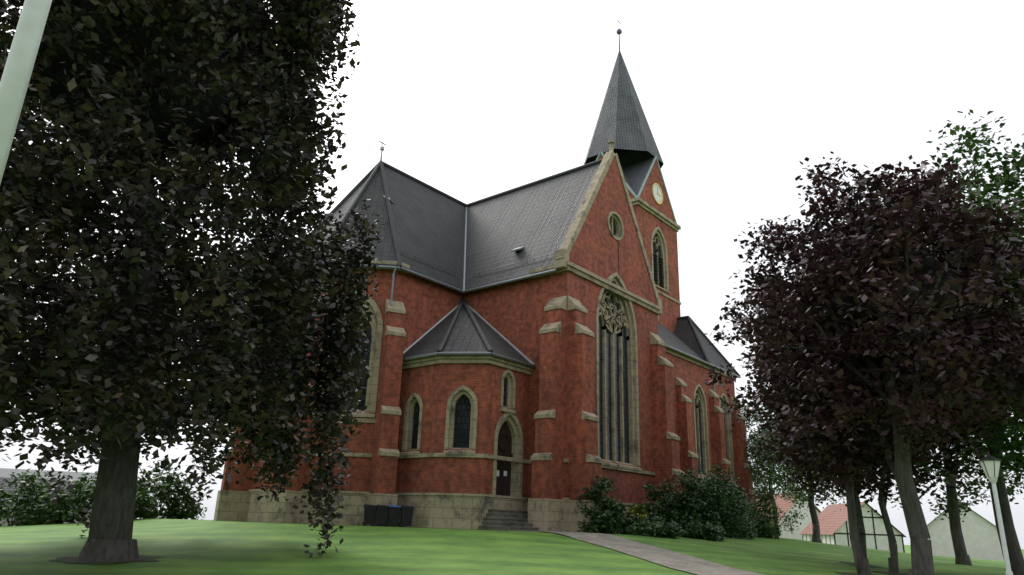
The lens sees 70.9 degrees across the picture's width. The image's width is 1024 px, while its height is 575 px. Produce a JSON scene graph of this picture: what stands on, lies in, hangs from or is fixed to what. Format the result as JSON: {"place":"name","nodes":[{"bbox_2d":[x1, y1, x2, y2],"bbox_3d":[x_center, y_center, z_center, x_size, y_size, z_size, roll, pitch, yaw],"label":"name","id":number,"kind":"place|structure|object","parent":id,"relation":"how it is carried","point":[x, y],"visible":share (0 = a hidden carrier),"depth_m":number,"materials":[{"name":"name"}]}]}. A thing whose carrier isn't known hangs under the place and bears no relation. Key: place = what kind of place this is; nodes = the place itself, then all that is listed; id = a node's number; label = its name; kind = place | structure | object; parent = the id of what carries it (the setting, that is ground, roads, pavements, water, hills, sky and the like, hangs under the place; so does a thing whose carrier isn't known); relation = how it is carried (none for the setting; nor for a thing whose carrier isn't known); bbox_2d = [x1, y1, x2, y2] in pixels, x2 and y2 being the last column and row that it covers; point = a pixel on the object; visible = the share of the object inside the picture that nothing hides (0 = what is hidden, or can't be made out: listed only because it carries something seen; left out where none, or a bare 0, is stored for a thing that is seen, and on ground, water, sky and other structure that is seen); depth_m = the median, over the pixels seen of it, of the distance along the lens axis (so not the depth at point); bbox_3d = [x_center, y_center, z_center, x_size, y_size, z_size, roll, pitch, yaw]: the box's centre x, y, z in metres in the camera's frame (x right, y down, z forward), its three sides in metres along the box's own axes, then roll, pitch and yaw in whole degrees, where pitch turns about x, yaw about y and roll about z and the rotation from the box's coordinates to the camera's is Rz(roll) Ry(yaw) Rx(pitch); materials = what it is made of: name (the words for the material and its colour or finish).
{"place":"outdoors","nodes":[
{"label":"outdoors","id":0,"kind":"place"},
{"bbox_2d":[49,555,908,574],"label":"bare soil","id":1,"kind":"structure","parent":0,"point":[73,559],"depth_m":18.36,"materials":[{"name":"brown soil"}]},
{"bbox_2d":[0,518,1023,574],"bbox_3d":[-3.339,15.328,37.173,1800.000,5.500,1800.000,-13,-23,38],"label":"lawn","id":2,"kind":"structure","parent":0,"point":[195,547],"depth_m":23.18,"materials":[{"name":"green plant"}]},
{"bbox_2d":[0,0,51,183],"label":"lamp post","id":3,"kind":"object","parent":2,"relation":"on","point":[19,65],"depth_m":3.63,"materials":[{"name":"white metal"}]},
{"bbox_2d":[0,470,57,525],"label":"hedge","id":4,"kind":"object","parent":2,"relation":"on","point":[34,500],"visible":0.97,"depth_m":34.97,"materials":[{"name":"green plant"}]},
{"bbox_2d":[0,470,66,526],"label":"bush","id":5,"kind":"object","parent":2,"relation":"on","point":[45,491],"visible":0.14,"depth_m":36.58,"materials":[{"name":"green plant"}]},
{"bbox_2d":[0,477,84,526],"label":"hedge","id":6,"kind":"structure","parent":2,"relation":"on","point":[8,489],"depth_m":39.26,"materials":[{"name":"plant"}]},
{"bbox_2d":[0,468,96,522],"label":"house","id":7,"kind":"structure","parent":2,"relation":"on","point":[5,472],"depth_m":60.90,"materials":[{"name":"paint"}]},
{"bbox_2d":[15,489,88,524],"bbox_3d":[-23.744,11.552,37.408,3.954,2.178,4.052,-13,-23,38],"label":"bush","id":8,"kind":"object","parent":2,"relation":"on","point":[65,520],"visible":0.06,"depth_m":36.60,"materials":[{"name":"green plant"}]},
{"bbox_2d":[41,473,96,523],"bbox_3d":[-20.716,10.400,35.551,4.044,2.882,3.544,-13,-23,38],"label":"hedge","id":9,"kind":"object","parent":2,"relation":"on","point":[82,491],"visible":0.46,"depth_m":35.02,"materials":[{"name":"green plant"}]},
{"bbox_2d":[44,480,94,522],"bbox_3d":[-21.962,10.958,36.963,4.358,2.428,3.630,-13,-23,38],"label":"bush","id":10,"kind":"object","parent":2,"relation":"on","point":[65,496],"visible":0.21,"depth_m":35.81,"materials":[{"name":"green plant"}]},
{"bbox_2d":[86,483,155,519],"bbox_3d":[-19.449,10.746,35.798,4.135,2.647,3.096,-13,-23,38],"label":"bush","id":11,"kind":"object","parent":2,"relation":"on","point":[142,501],"visible":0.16,"depth_m":35.70,"materials":[{"name":"green plant"}]},
{"bbox_2d":[135,470,175,518],"bbox_3d":[-19.607,10.932,37.367,3.426,2.960,3.687,-13,-23,38],"label":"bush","id":12,"kind":"object","parent":2,"relation":"on","point":[151,487],"visible":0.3,"depth_m":37.59,"materials":[{"name":"green plant"}]},
{"bbox_2d":[138,461,195,519],"bbox_3d":[-19.412,11.212,39.499,2.800,3.676,3.783,-13,-23,38],"label":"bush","id":13,"kind":"object","parent":2,"relation":"on","point":[173,474],"visible":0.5,"depth_m":39.46,"materials":[{"name":"green plant"}]},
{"bbox_2d":[142,479,206,519],"bbox_3d":[-18.768,11.920,40.114,3.476,2.781,3.819,-13,-23,38],"label":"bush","id":14,"kind":"object","parent":2,"relation":"on","point":[182,495],"visible":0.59,"depth_m":39.78,"materials":[{"name":"green plant"}]},
{"bbox_2d":[0,0,387,561],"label":"tree","id":15,"kind":"object","parent":2,"relation":"on","point":[130,96],"visible":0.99,"depth_m":18.51,"materials":[{"name":"plant"}]},
{"bbox_2d":[253,267,462,491],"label":"chancel walls","id":16,"kind":"structure","parent":2,"relation":"on","point":[428,304],"depth_m":38.09,"materials":[{"name":"brick"}]},
{"bbox_2d":[362,504,376,525],"bbox_3d":[-6.538,10.456,33.060,0.666,0.950,0.540,4,-18,-5],"label":"wheelie bin","id":17,"kind":"object","parent":2,"relation":"on","point":[369,514],"visible":0.97,"depth_m":32.86,"materials":[{"name":"black plastic"}]},
{"bbox_2d":[375,504,389,525],"bbox_3d":[-5.978,10.474,33.057,0.666,0.950,0.540,5,-19,-8],"label":"wheelie bin","id":18,"kind":"object","parent":2,"relation":"on","point":[382,512],"visible":0.88,"depth_m":32.87,"materials":[{"name":"black plastic"}]},
{"bbox_2d":[387,505,400,526],"bbox_3d":[-5.418,10.492,33.055,0.666,0.950,0.540,6,-19,-11],"label":"wheelie bin","id":19,"kind":"object","parent":2,"relation":"on","point":[394,514],"visible":0.88,"depth_m":32.86,"materials":[{"name":"black plastic"}]},
{"bbox_2d":[399,505,414,526],"bbox_3d":[-4.858,10.509,33.052,0.666,0.950,0.540,7,-19,-14],"label":"wheelie bin","id":20,"kind":"object","parent":2,"relation":"on","point":[406,515],"visible":0.91,"depth_m":32.87,"materials":[{"name":"black plastic"}]},
{"bbox_2d":[395,363,529,496],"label":"sacristy walls","id":21,"kind":"structure","parent":2,"relation":"on","point":[434,387],"depth_m":34.69,"materials":[{"name":"brick"}]},
{"bbox_2d":[403,304,534,364],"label":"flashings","id":22,"kind":"object","parent":21,"relation":"on","point":[485,321],"visible":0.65,"depth_m":39.10,"materials":[{"name":"grey metal"}]},
{"bbox_2d":[496,422,511,495],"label":"door leaves","id":23,"kind":"object","parent":21,"relation":"in","point":[503,440],"visible":0.41,"depth_m":35.15,"materials":[{"name":"brown wood"}]},
{"bbox_2d":[497,433,512,495],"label":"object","id":24,"kind":"object","parent":21,"relation":"attached to","point":[504,453],"depth_m":34.99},
{"bbox_2d":[311,163,736,374],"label":"roof tiles","id":25,"kind":"object","parent":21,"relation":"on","point":[535,220],"visible":0.51,"depth_m":43.07,"materials":[{"name":"grey tile"}]},
{"bbox_2d":[383,195,523,251],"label":"dormers","id":26,"kind":"object","parent":25,"relation":"on","point":[392,201],"visible":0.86,"depth_m":41.62,"materials":[{"name":"grey metal"}]},
{"bbox_2d":[399,250,554,277],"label":"snow guards","id":27,"kind":"object","parent":25,"relation":"on","point":[479,272],"visible":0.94,"depth_m":40.34,"materials":[{"name":"black metal"}]},
{"bbox_2d":[313,158,740,375],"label":"ridge tiles","id":28,"kind":"object","parent":25,"relation":"on","point":[371,173],"visible":0.75,"depth_m":43.94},
{"bbox_2d":[379,135,386,160],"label":"apse finial","id":29,"kind":"object","parent":28,"relation":"on","point":[382,147],"visible":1,"depth_m":45.77,"materials":[{"name":"grey metal"}]},
{"bbox_2d":[247,197,735,533],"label":"stone bands","id":30,"kind":"object","parent":2,"relation":"on","point":[451,510],"visible":0.4,"depth_m":34.46,"materials":[{"name":"beige stone"}]},
{"bbox_2d":[478,509,538,530],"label":"steps","id":31,"kind":"structure","parent":2,"relation":"on","point":[503,520],"depth_m":32.43,"materials":[{"name":"stone"}]},
{"bbox_2d":[313,206,740,391],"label":"gutter pipes","id":32,"kind":"object","parent":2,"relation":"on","point":[395,268],"visible":0.55,"depth_m":38.39,"materials":[{"name":"metal"}]},
{"bbox_2d":[463,160,657,503],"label":"transept walls","id":33,"kind":"structure","parent":2,"relation":"on","point":[513,313],"depth_m":39.90,"materials":[{"name":"brick"}]},
{"bbox_2d":[555,140,661,314],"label":"gable coping","id":34,"kind":"object","parent":33,"relation":"on","point":[562,253],"visible":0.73,"depth_m":41.66,"materials":[{"name":"beige stone"}]},
{"bbox_2d":[569,156,656,303],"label":"gable parapets","id":35,"kind":"object","parent":33,"relation":"on","point":[628,207],"visible":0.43,"depth_m":43.91,"materials":[{"name":"beige stone"}]},
{"bbox_2d":[618,240,619,295],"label":"lightning rod","id":36,"kind":"object","parent":33,"relation":"attached to","point":[618,255],"visible":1,"depth_m":42.04,"materials":[{"name":"black metal"}]},
{"bbox_2d":[576,476,630,533],"bbox_3d":[4.297,10.209,33.433,2.505,2.797,3.051,-13,-23,38],"label":"shrub","id":37,"kind":"object","parent":2,"relation":"on","point":[605,518],"visible":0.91,"depth_m":32.80,"materials":[{"name":"green plant"}]},
{"bbox_2d":[626,503,649,519],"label":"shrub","id":38,"kind":"object","parent":2,"relation":"on","point":[639,510],"visible":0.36,"depth_m":35.25,"materials":[{"name":"yellow plant"}]},
{"bbox_2d":[612,514,686,538],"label":"shrub","id":39,"kind":"object","parent":2,"relation":"on","point":[647,526],"visible":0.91,"depth_m":32.64,"materials":[{"name":"green plant"}]},
{"bbox_2d":[625,482,679,522],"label":"shrub stems","id":40,"kind":"object","parent":2,"relation":"on","point":[666,512],"visible":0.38,"depth_m":36.13,"materials":[{"name":"green plant"}]},
{"bbox_2d":[543,531,763,574],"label":"path paving","id":41,"kind":"structure","parent":2,"relation":"on","point":[676,560],"depth_m":24.42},
{"bbox_2d":[657,466,720,528],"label":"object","id":42,"kind":"object","parent":2,"relation":"on","point":[685,506],"visible":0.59,"depth_m":37.62,"materials":[{"name":"green plant"}]},
{"bbox_2d":[666,352,712,482],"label":"nave walls","id":43,"kind":"structure","parent":2,"relation":"on","point":[691,375],"depth_m":54.09,"materials":[{"name":"brick"}]},
{"bbox_2d":[633,205,680,332],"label":"tower walls","id":44,"kind":"structure","parent":43,"relation":"on","point":[648,222],"depth_m":62.44,"materials":[{"name":"red brick"}]},
{"bbox_2d":[603,153,634,192],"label":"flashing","id":45,"kind":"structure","parent":44,"relation":"on","point":[627,180],"depth_m":63.87,"materials":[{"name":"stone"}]},
{"bbox_2d":[584,51,663,167],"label":"spire","id":46,"kind":"structure","parent":44,"relation":"on","point":[622,123],"depth_m":66.94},
{"bbox_2d":[616,20,621,50],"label":"spire finial","id":47,"kind":"object","parent":46,"relation":"on","point":[618,31],"visible":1,"depth_m":72.03,"materials":[{"name":"grey metal"}]},
{"bbox_2d":[596,151,676,222],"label":"copper valleys","id":48,"kind":"object","parent":44,"relation":"on","point":[644,181],"visible":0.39,"depth_m":64.66,"materials":[{"name":"teal metal"}]},
{"bbox_2d":[598,155,674,221],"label":"tower gablets","id":49,"kind":"object","parent":44,"relation":"on","point":[646,195],"visible":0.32,"depth_m":64.31,"materials":[{"name":"red brick"}]},
{"bbox_2d":[622,156,653,195],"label":"roof","id":50,"kind":"structure","parent":44,"relation":"on","point":[636,172],"depth_m":64.75,"materials":[{"name":"tile"}]},
{"bbox_2d":[652,184,661,203],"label":"clock faces","id":51,"kind":"object","parent":44,"relation":"attached to","point":[658,198],"visible":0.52,"depth_m":64.00,"materials":[{"name":"white"}]},
{"bbox_2d":[652,183,662,203],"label":"clock hands","id":52,"kind":"object","parent":51,"relation":"attached to","point":[657,193],"visible":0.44,"depth_m":64.17,"materials":[{"name":"metal"}]},
{"bbox_2d":[653,234,663,286],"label":"louvres","id":53,"kind":"object","parent":44,"relation":"on","point":[660,267],"visible":0.17,"depth_m":62.33,"materials":[{"name":"black wood"}]},
{"bbox_2d":[667,518,725,541],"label":"shrub","id":54,"kind":"object","parent":2,"relation":"on","point":[707,531],"visible":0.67,"depth_m":34.58,"materials":[{"name":"green plant"}]},
{"bbox_2d":[675,474,749,537],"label":"shrub stems","id":55,"kind":"object","parent":2,"relation":"on","point":[709,493],"visible":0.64,"depth_m":39.10,"materials":[{"name":"green plant"}]},
{"bbox_2d":[707,369,735,481],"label":"annex walls","id":56,"kind":"structure","parent":2,"relation":"on","point":[719,390],"depth_m":58.42,"materials":[{"name":"brick"}]},
{"bbox_2d":[685,464,758,540],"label":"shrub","id":57,"kind":"object","parent":2,"relation":"on","point":[719,475],"visible":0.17,"depth_m":41.78,"materials":[{"name":"green plant"}]},
{"bbox_2d":[696,476,765,539],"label":"shrub stems","id":58,"kind":"object","parent":2,"relation":"on","point":[741,537],"visible":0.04,"depth_m":44.47,"materials":[{"name":"green plant"}]},
{"bbox_2d":[707,478,756,531],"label":"shrub stems","id":59,"kind":"object","parent":2,"relation":"on","point":[747,511],"visible":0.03,"depth_m":47.10,"materials":[{"name":"green plant"}]},
{"bbox_2d":[741,489,764,536],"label":"shrub stems","id":60,"kind":"object","parent":2,"relation":"on","point":[755,518],"visible":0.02,"depth_m":50.03,"materials":[{"name":"green plant"}]},
{"bbox_2d":[747,486,785,538],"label":"shrub","id":61,"kind":"object","parent":2,"relation":"on","point":[769,528],"visible":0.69,"depth_m":52.47,"materials":[{"name":"green plant"}]},
{"bbox_2d":[740,405,812,536],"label":"tree","id":62,"kind":"object","parent":2,"relation":"on","point":[795,515],"visible":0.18,"depth_m":72.20,"materials":[{"name":"green plant"}]},
{"bbox_2d":[756,493,820,539],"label":"house","id":63,"kind":"structure","parent":2,"relation":"on","point":[805,522],"depth_m":93.50,"materials":[{"name":"paint"}]},
{"bbox_2d":[741,405,879,542],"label":"tree","id":64,"kind":"object","parent":2,"relation":"on","point":[816,537],"visible":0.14,"depth_m":56.02,"materials":[{"name":"green plant"}]},
{"bbox_2d":[719,215,950,574],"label":"tree","id":65,"kind":"object","parent":2,"relation":"on","point":[862,564],"visible":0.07,"depth_m":22.92,"materials":[{"name":"purple plant"}]},
{"bbox_2d":[746,317,942,563],"bbox_3d":[13.774,5.663,29.668,7.532,11.458,6.857,-1,-19,9],"label":"tree","id":66,"kind":"object","parent":2,"relation":"on","point":[860,522],"visible":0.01,"depth_m":29.08,"materials":[{"name":"purple plant"}]},
{"bbox_2d":[800,502,905,552],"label":"timber house","id":67,"kind":"structure","parent":2,"relation":"on","point":[833,523],"depth_m":77.41,"materials":[{"name":"paint"}]},
{"bbox_2d":[703,151,1023,574],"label":"tree","id":68,"kind":"object","parent":2,"relation":"on","point":[875,287],"visible":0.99,"depth_m":19.05,"materials":[{"name":"purple plant"}]},
{"bbox_2d":[765,331,1001,573],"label":"tree","id":69,"kind":"object","parent":2,"relation":"on","point":[884,485],"visible":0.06,"depth_m":24.78,"materials":[{"name":"purple plant"}]},
{"bbox_2d":[796,164,1023,574],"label":"tree","id":70,"kind":"object","parent":2,"relation":"on","point":[1016,558],"visible":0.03,"depth_m":28.80,"materials":[{"name":"green plant"}]},
{"bbox_2d":[877,405,1023,565],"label":"tree","id":71,"kind":"object","parent":2,"relation":"on","point":[953,511],"visible":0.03,"depth_m":37.82,"materials":[{"name":"green plant"}]},
{"bbox_2d":[881,109,1023,489],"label":"tree","id":72,"kind":"object","parent":2,"relation":"on","point":[998,181],"visible":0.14,"depth_m":24.93,"materials":[{"name":"green plant"}]},
{"bbox_2d":[927,501,1003,560],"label":"white house","id":73,"kind":"structure","parent":2,"relation":"on","point":[981,537],"depth_m":84.74,"materials":[{"name":"paint"}]},
{"bbox_2d":[977,451,1012,574],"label":"lamp post","id":74,"kind":"object","parent":2,"relation":"on","point":[990,465],"visible":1,"depth_m":14.52,"materials":[{"name":"white metal"}]},
{"bbox_2d":[0,0,1023,548],"label":"sky","id":75,"kind":"structure","parent":0,"point":[472,100],"materials":[{"name":"white"}]}
]}

